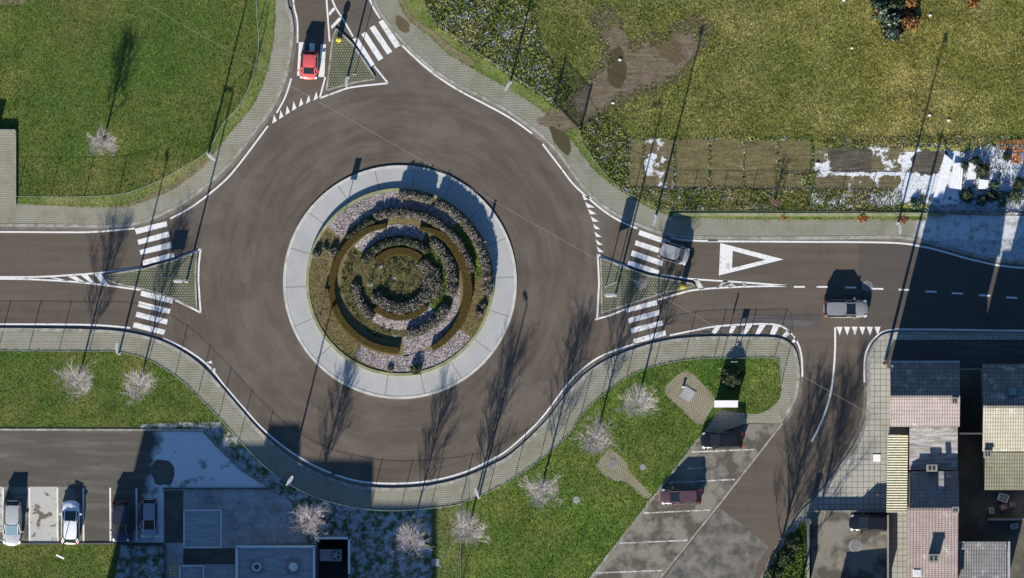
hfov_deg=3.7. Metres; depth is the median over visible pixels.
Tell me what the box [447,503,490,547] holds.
bare tree
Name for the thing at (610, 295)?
street lamp
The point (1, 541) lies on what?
parking slot
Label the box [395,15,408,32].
puddle
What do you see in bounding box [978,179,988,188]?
corrugated sheet
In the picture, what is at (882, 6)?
conifer bush
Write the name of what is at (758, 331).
road marking
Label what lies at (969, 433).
link wall
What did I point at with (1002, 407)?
house
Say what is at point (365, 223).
hedge
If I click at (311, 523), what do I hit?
bare tree
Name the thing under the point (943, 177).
corrugated sheet
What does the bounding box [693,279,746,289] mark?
road marking
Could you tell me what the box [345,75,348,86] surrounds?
street lamp
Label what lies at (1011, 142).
shrub
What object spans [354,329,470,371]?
gravel bed
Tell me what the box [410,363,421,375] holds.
shrub
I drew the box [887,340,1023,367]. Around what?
side pavement
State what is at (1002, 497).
crate
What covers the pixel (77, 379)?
bare tree
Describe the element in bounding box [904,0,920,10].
conifer bush
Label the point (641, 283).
manhole cover
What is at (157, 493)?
parking slot
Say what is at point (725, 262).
road marking
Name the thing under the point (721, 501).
kerb
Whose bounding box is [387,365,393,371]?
shrub
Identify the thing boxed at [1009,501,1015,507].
crate
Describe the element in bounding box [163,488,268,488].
wall
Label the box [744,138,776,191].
garden plot
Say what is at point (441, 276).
grass
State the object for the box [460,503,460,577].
wire fence
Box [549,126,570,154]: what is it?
puddle
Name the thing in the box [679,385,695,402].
manhole cover
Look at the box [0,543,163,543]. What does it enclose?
kerb
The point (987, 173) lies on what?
shrub
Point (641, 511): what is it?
kerb
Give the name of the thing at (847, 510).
wall
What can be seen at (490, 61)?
wire fence
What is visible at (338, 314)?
hedge
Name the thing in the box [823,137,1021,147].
lawn
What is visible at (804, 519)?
planting
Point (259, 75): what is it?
lawn
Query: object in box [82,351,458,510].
wire fence
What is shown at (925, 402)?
house
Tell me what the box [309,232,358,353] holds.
dry tufts
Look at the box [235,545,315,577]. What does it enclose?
flat building
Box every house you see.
[890,361,959,471]
[906,471,958,577]
[982,364,1023,489]
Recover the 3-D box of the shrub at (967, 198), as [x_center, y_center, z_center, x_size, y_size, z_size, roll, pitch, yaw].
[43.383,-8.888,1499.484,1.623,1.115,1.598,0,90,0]
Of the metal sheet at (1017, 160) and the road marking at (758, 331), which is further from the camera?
the road marking at (758, 331)
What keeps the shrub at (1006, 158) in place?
on the lawn at (990, 207)
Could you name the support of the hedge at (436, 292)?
on the planting bed at (316, 272)
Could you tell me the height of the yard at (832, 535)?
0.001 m
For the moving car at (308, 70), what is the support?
on the road
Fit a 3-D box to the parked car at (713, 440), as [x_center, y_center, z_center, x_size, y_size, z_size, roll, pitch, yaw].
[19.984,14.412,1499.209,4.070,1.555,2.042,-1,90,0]
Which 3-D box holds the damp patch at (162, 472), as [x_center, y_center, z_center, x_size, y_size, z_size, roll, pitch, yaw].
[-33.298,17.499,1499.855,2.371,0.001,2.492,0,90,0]
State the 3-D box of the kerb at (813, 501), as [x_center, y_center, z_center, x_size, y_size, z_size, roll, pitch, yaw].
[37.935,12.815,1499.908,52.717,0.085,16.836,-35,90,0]
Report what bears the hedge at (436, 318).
on the planting bed at (316, 272)
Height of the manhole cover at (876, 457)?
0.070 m
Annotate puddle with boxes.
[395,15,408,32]
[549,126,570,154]
[607,46,626,88]
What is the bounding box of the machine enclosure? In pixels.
[315,537,350,577]
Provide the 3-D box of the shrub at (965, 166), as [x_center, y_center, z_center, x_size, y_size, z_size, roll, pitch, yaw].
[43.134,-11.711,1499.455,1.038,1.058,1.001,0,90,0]
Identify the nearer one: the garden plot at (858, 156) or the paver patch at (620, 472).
the garden plot at (858, 156)
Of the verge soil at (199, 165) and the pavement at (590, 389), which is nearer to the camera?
the verge soil at (199, 165)
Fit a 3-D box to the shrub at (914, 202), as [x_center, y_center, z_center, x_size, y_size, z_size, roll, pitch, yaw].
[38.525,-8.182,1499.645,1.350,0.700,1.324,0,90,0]
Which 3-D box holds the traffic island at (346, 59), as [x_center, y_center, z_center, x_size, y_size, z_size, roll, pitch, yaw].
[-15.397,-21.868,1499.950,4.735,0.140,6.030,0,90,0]
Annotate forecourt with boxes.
[780,332,1023,577]
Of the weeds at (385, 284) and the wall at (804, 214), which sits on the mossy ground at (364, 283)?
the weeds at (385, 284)
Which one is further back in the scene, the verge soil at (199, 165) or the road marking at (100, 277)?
the road marking at (100, 277)
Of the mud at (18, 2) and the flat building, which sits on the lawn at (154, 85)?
the mud at (18, 2)
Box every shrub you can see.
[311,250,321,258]
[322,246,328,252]
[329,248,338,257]
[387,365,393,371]
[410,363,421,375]
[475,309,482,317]
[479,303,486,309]
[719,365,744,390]
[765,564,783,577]
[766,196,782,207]
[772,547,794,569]
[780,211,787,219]
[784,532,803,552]
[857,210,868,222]
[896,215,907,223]
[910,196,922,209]
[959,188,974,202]
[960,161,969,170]
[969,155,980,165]
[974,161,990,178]
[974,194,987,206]
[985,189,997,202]
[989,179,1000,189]
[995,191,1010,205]
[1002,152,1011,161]
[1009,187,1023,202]
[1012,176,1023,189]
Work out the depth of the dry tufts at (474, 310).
1499.63 m
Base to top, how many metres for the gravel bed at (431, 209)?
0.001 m
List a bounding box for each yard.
[164,489,308,577]
[809,512,886,577]
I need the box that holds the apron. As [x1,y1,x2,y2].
[283,165,513,398]
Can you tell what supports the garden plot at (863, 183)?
on the meadow
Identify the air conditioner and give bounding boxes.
[320,549,341,560]
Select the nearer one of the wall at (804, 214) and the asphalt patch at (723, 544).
the wall at (804, 214)
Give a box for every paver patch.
[596,448,651,500]
[664,371,714,425]
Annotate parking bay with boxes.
[592,424,779,577]
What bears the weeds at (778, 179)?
on the meadow
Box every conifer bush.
[868,0,896,19]
[880,9,903,31]
[882,23,904,41]
[888,0,906,13]
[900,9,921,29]
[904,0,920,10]
[967,0,979,6]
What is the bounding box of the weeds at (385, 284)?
[341,250,445,340]
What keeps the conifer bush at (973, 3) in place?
on the meadow
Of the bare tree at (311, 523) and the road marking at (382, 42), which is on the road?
the road marking at (382, 42)
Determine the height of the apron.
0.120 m
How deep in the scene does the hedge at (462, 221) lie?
1498.81 m
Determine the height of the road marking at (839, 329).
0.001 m
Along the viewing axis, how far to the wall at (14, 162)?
1499.43 m
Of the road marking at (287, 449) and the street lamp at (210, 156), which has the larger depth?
the road marking at (287, 449)
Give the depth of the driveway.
1499.86 m
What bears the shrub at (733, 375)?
on the lawn at (605, 489)
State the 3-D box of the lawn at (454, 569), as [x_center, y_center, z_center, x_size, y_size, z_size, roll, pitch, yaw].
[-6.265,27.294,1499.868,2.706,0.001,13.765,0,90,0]
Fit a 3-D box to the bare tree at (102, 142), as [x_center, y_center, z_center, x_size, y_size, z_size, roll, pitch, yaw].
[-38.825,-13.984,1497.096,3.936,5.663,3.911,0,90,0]
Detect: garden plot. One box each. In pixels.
[624,139,643,189]
[644,138,674,190]
[675,138,708,190]
[710,138,742,191]
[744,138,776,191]
[778,139,811,175]
[782,176,801,190]
[810,146,903,205]
[828,147,872,171]
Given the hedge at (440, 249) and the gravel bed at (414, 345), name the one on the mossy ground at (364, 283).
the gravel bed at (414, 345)
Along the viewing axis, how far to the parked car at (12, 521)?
1498.72 m
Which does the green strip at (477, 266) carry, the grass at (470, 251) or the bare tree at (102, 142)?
the grass at (470, 251)
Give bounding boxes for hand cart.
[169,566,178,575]
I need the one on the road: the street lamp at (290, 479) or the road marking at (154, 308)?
the road marking at (154, 308)
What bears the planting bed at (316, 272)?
on the apron
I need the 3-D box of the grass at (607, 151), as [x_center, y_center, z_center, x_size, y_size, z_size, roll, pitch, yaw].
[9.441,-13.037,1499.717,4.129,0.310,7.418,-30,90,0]
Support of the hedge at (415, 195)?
on the planting bed at (316, 272)
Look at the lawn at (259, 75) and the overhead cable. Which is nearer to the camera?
the overhead cable
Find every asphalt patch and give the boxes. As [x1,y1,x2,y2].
[666,508,767,577]
[738,314,820,326]
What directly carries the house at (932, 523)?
on the forecourt
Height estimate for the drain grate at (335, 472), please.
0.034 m
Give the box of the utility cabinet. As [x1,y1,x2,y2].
[714,400,737,406]
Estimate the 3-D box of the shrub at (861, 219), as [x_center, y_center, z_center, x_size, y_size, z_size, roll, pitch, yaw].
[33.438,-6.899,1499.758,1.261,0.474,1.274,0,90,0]
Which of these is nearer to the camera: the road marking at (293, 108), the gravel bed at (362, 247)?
the gravel bed at (362, 247)
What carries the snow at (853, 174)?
on the garden plot at (863, 183)
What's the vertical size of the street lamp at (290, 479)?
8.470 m
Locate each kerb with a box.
[0,0,293,227]
[0,328,799,490]
[0,429,271,488]
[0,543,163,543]
[105,251,196,309]
[283,165,516,398]
[326,28,374,90]
[372,0,1023,263]
[589,438,698,577]
[600,258,694,312]
[659,423,782,577]
[764,332,1023,577]
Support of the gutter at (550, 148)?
on the road
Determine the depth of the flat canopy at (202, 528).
1497.67 m
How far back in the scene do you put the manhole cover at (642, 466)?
1499.82 m
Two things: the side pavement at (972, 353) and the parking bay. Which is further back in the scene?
the parking bay
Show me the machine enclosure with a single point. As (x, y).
(333, 569)
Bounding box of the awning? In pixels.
[886,435,907,511]
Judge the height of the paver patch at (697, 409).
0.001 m
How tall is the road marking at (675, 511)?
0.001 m
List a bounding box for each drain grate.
[331,471,340,474]
[702,332,711,335]
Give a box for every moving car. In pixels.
[298,50,319,79]
[823,298,868,319]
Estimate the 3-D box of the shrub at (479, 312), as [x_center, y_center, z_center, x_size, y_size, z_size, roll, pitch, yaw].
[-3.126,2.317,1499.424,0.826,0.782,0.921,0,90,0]
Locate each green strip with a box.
[425,246,446,309]
[453,223,482,276]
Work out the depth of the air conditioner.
1498.86 m
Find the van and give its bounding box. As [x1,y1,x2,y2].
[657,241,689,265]
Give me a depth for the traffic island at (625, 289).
1499.88 m
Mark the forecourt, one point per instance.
(859, 482)
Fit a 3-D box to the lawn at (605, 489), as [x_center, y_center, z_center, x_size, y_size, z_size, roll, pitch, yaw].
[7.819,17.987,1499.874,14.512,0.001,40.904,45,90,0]
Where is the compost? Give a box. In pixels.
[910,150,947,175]
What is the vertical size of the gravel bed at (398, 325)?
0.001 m
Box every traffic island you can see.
[106,253,196,307]
[327,30,374,88]
[600,258,691,311]
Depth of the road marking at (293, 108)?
1499.99 m
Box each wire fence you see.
[16,4,258,196]
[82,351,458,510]
[425,5,552,100]
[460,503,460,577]
[461,358,781,503]
[579,131,913,212]
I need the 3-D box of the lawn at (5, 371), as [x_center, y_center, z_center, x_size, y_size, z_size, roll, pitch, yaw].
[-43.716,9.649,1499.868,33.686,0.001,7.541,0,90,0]
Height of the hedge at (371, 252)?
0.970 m
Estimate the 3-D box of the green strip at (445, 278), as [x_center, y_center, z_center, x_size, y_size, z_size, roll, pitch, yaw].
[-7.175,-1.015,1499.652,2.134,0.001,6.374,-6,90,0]
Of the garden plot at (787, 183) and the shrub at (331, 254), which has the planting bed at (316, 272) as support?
the shrub at (331, 254)
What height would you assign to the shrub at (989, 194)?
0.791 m
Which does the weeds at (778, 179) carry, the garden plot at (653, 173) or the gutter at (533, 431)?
the garden plot at (653, 173)
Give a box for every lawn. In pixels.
[0,0,257,196]
[0,351,228,428]
[0,544,120,577]
[17,0,274,206]
[115,543,164,577]
[137,422,431,577]
[398,0,925,219]
[426,0,568,104]
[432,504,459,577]
[461,358,780,577]
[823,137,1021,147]
[929,145,1023,212]
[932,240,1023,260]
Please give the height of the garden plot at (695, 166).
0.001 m
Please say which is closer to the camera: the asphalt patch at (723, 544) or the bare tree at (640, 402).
the bare tree at (640, 402)
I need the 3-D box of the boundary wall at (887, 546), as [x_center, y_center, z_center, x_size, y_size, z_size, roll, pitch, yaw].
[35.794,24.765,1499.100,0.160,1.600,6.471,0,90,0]
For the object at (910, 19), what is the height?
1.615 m
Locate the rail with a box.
[934,206,1023,215]
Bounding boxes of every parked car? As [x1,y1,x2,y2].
[0,500,22,545]
[59,500,81,544]
[110,500,131,542]
[139,498,159,538]
[660,486,701,506]
[700,430,742,450]
[849,513,890,533]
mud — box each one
[0,0,24,4]
[536,112,572,131]
[550,4,712,130]
[650,31,683,65]
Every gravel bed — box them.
[328,191,398,236]
[354,224,425,252]
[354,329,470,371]
[372,306,435,329]
[398,198,456,227]
[403,284,459,354]
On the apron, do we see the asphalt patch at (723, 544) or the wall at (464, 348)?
the wall at (464, 348)
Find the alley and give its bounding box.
[957,370,1023,577]
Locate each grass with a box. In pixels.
[343,225,453,338]
[424,248,446,307]
[453,226,482,275]
[579,116,631,188]
[621,187,903,212]
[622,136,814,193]
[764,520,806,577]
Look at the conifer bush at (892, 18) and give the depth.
1498.86 m
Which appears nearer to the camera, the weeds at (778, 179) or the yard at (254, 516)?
the yard at (254, 516)
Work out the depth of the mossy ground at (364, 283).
1499.66 m
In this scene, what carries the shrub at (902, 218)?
on the lawn at (492, 71)
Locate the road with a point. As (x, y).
(238, 226)
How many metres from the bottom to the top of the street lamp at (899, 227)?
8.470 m
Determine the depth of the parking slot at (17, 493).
1499.86 m
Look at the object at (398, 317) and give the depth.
1499.24 m
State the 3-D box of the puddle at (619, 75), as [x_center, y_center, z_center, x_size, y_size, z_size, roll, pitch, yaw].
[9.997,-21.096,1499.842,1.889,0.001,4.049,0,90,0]
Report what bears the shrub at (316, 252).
on the planting bed at (316, 272)
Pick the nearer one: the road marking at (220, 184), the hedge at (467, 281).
the hedge at (467, 281)
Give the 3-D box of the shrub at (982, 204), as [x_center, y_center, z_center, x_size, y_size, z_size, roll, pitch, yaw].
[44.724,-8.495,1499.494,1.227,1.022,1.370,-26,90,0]
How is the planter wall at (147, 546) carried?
on the lawn at (137, 571)
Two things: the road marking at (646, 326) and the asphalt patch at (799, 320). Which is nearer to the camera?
the road marking at (646, 326)
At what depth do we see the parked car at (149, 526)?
1498.69 m
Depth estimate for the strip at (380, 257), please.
1499.24 m
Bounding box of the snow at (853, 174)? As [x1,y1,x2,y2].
[834,171,908,176]
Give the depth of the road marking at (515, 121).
1499.99 m
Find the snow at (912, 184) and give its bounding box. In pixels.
[887,148,966,207]
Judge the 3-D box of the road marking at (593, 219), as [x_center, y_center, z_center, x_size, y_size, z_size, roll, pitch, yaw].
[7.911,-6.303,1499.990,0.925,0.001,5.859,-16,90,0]
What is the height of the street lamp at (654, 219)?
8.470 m
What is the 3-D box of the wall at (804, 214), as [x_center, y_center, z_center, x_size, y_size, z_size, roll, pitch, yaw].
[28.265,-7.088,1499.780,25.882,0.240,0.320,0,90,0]
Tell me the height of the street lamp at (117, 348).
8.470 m
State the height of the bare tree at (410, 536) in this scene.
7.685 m
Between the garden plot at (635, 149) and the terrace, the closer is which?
the garden plot at (635, 149)
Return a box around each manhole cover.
[431,558,438,565]
[572,496,580,503]
[607,459,617,468]
[635,278,646,288]
[639,463,646,470]
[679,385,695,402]
[849,539,861,552]
[862,280,872,290]
[873,454,880,461]
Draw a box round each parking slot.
[0,487,2,542]
[3,487,28,542]
[29,487,56,542]
[57,487,82,542]
[83,487,109,542]
[110,487,135,542]
[136,487,163,542]
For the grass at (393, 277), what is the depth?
1499.63 m
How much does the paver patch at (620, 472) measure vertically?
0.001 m
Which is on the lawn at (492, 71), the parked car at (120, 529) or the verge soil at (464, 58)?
the verge soil at (464, 58)
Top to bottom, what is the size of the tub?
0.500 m
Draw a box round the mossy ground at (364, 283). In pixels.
[341,224,458,340]
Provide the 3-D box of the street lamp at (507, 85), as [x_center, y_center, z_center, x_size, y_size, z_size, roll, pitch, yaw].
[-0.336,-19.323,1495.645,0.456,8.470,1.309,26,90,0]
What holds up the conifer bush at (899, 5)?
on the meadow
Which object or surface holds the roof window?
in the house at (1002, 407)
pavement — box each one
[0,0,293,227]
[0,328,799,577]
[373,0,1023,263]
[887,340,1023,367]
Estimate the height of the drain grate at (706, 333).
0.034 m
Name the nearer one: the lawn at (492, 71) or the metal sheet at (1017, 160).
the metal sheet at (1017, 160)
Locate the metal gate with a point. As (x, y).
(567, 117)
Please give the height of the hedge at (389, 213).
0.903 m
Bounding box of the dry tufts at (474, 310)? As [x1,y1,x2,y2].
[461,276,488,335]
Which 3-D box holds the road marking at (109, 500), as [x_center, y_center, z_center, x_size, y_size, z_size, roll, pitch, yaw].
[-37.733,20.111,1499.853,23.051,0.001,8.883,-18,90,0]
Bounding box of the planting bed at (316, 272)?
[309,191,489,372]
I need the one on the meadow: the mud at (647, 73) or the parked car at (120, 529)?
the mud at (647, 73)
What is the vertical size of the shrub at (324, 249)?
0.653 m
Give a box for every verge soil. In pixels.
[121,153,213,207]
[399,0,474,65]
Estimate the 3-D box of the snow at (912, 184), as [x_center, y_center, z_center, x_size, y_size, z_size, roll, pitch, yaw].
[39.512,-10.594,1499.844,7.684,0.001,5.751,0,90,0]
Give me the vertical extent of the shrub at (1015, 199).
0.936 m
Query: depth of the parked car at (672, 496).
1498.86 m
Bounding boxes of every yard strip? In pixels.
[164,491,183,542]
[183,548,234,563]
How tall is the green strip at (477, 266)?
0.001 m
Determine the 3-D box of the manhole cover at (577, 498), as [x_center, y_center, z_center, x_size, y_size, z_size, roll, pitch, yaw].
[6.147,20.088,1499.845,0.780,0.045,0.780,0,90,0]
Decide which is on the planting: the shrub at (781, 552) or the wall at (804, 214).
the shrub at (781, 552)
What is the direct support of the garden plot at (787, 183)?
on the weeds at (778, 179)
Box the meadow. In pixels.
[424,0,1023,212]
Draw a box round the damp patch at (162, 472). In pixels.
[150,460,174,485]
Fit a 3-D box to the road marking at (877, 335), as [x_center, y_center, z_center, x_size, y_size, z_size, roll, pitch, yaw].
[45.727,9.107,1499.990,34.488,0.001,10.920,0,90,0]
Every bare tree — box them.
[49,355,95,405]
[85,124,117,158]
[118,368,158,405]
[287,502,329,541]
[393,516,434,560]
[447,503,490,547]
[518,466,563,513]
[570,409,619,456]
[614,379,660,418]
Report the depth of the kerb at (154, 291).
1499.87 m
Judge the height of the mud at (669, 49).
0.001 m
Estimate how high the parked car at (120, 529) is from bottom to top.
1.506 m
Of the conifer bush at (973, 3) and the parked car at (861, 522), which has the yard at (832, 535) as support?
the parked car at (861, 522)
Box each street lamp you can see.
[115,342,120,354]
[173,279,187,282]
[206,152,215,160]
[286,476,292,485]
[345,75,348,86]
[474,487,480,498]
[504,80,511,90]
[605,293,616,296]
[652,214,657,225]
[896,221,901,233]
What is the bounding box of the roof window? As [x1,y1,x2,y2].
[1008,386,1017,395]
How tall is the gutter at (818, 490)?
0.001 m
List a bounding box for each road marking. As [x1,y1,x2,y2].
[0,0,297,232]
[0,248,200,312]
[0,323,802,483]
[2,432,228,541]
[133,291,172,334]
[135,221,174,264]
[272,92,317,122]
[297,42,325,76]
[319,0,388,98]
[353,20,399,66]
[369,0,1023,268]
[582,195,602,251]
[595,254,785,319]
[595,449,754,573]
[626,300,665,343]
[627,230,670,274]
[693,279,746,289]
[712,325,797,342]
[719,243,782,274]
[794,286,1016,298]
[811,327,1023,441]
[837,327,879,334]
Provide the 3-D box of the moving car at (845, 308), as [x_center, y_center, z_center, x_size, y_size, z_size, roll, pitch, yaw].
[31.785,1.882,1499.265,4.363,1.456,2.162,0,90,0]
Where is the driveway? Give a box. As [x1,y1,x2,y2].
[0,431,267,487]
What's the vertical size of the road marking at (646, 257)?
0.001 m
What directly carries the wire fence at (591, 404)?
on the lawn at (605, 489)
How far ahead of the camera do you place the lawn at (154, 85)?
1499.87 m
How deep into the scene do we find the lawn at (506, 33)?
1499.86 m
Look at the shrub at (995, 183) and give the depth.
1499.52 m
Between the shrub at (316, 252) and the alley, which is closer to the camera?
the shrub at (316, 252)
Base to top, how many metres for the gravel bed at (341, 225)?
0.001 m
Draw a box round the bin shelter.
[889,427,907,434]
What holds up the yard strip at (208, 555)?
on the yard at (254, 516)
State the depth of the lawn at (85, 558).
1499.87 m
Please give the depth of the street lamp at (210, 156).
1491.41 m
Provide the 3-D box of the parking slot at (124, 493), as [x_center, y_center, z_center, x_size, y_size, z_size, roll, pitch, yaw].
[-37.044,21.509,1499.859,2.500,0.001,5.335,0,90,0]
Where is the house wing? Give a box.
[958,541,1009,577]
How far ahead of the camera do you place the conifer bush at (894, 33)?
1499.40 m
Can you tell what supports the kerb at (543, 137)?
on the road
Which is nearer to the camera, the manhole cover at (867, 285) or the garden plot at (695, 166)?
the garden plot at (695, 166)
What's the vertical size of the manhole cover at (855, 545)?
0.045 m
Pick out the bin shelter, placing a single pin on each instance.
(898, 430)
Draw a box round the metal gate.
[554,102,580,131]
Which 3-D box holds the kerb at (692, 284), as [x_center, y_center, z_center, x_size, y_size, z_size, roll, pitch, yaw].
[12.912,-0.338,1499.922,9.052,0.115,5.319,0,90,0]
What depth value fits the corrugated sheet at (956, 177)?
1499.52 m
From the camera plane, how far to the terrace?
1499.86 m
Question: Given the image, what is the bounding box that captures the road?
[0,0,1023,577]
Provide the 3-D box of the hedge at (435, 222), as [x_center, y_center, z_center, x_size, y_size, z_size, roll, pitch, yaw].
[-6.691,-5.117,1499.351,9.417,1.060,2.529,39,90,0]
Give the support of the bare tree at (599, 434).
on the lawn at (605, 489)
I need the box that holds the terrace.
[0,131,14,207]
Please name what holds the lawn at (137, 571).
on the yard at (254, 516)
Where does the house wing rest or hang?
on the forecourt
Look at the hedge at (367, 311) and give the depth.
1499.28 m
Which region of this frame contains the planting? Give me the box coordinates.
[763,511,810,577]
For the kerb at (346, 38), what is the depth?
1499.87 m
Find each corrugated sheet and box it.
[934,154,951,198]
[949,163,962,188]
[967,163,977,179]
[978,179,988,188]
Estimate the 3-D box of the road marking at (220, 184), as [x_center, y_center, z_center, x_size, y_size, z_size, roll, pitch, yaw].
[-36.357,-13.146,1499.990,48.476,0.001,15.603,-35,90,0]
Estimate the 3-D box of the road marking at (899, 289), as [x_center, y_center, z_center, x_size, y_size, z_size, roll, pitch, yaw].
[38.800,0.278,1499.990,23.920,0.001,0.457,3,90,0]
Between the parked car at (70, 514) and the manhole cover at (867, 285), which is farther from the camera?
the manhole cover at (867, 285)
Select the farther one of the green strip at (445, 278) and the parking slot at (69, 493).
the parking slot at (69, 493)
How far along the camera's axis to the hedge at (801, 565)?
1499.75 m
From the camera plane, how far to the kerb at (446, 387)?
1499.88 m
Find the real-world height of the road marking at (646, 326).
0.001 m
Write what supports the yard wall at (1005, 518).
on the alley
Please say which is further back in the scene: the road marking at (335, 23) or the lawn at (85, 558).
the road marking at (335, 23)
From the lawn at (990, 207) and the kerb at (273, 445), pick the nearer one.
the lawn at (990, 207)
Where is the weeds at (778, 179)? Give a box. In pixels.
[622,138,813,192]
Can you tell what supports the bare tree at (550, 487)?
on the lawn at (605, 489)
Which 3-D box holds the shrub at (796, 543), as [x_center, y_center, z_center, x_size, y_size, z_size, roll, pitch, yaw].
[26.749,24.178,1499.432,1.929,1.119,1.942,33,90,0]
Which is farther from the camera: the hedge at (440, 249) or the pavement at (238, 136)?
the pavement at (238, 136)
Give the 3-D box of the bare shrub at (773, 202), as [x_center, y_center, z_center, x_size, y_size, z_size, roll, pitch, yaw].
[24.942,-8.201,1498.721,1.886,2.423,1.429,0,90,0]
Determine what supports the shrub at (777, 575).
on the planting
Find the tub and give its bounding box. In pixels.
[999,503,1008,510]
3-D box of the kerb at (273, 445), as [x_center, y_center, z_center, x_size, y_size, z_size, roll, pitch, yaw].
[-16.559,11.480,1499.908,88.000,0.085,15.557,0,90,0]
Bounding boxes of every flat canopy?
[179,565,203,577]
[183,510,221,547]
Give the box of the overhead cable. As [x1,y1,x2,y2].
[143,2,884,422]
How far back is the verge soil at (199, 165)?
1499.86 m
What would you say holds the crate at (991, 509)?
on the alley
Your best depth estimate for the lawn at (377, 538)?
1499.87 m
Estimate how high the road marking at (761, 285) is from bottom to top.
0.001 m
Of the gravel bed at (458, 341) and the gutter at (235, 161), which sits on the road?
the gutter at (235, 161)
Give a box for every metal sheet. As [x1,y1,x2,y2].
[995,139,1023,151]
[1012,152,1020,164]
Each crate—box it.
[988,507,993,513]
[997,493,1008,502]
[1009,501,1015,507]
[1010,523,1017,528]
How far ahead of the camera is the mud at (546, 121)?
1499.87 m
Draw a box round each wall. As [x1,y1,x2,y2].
[0,129,15,205]
[130,545,165,577]
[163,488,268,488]
[306,188,493,375]
[673,213,943,215]
[806,518,810,577]
[810,510,885,511]
[887,515,888,577]
[958,432,981,433]
[988,518,1023,519]
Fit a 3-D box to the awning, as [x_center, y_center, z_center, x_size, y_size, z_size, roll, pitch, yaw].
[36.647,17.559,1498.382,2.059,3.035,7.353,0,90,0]
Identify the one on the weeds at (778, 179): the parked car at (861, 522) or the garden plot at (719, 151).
the garden plot at (719, 151)
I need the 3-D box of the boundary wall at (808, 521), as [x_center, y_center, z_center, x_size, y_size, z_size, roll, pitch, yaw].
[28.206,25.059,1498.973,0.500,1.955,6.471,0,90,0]
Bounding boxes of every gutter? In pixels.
[0,0,296,230]
[0,325,802,487]
[368,0,1023,266]
[760,328,1023,577]
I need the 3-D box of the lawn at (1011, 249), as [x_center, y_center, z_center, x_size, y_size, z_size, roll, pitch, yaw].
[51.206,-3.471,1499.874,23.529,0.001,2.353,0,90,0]
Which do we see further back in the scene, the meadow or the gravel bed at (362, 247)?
the meadow
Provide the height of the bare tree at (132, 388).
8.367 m
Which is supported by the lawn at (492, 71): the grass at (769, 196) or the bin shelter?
the grass at (769, 196)
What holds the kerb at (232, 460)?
on the driveway
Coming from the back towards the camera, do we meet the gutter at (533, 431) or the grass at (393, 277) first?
the gutter at (533, 431)
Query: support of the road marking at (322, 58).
on the road
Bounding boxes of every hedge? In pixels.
[328,223,398,353]
[345,216,376,239]
[351,282,375,320]
[360,236,430,263]
[370,256,436,313]
[373,207,399,221]
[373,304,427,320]
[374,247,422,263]
[398,189,433,204]
[399,207,475,272]
[405,302,451,339]
[419,226,472,350]
[429,237,457,296]
[432,267,441,299]
[434,198,493,295]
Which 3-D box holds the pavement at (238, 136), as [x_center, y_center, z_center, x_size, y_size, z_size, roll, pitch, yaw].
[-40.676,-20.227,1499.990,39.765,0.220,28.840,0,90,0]

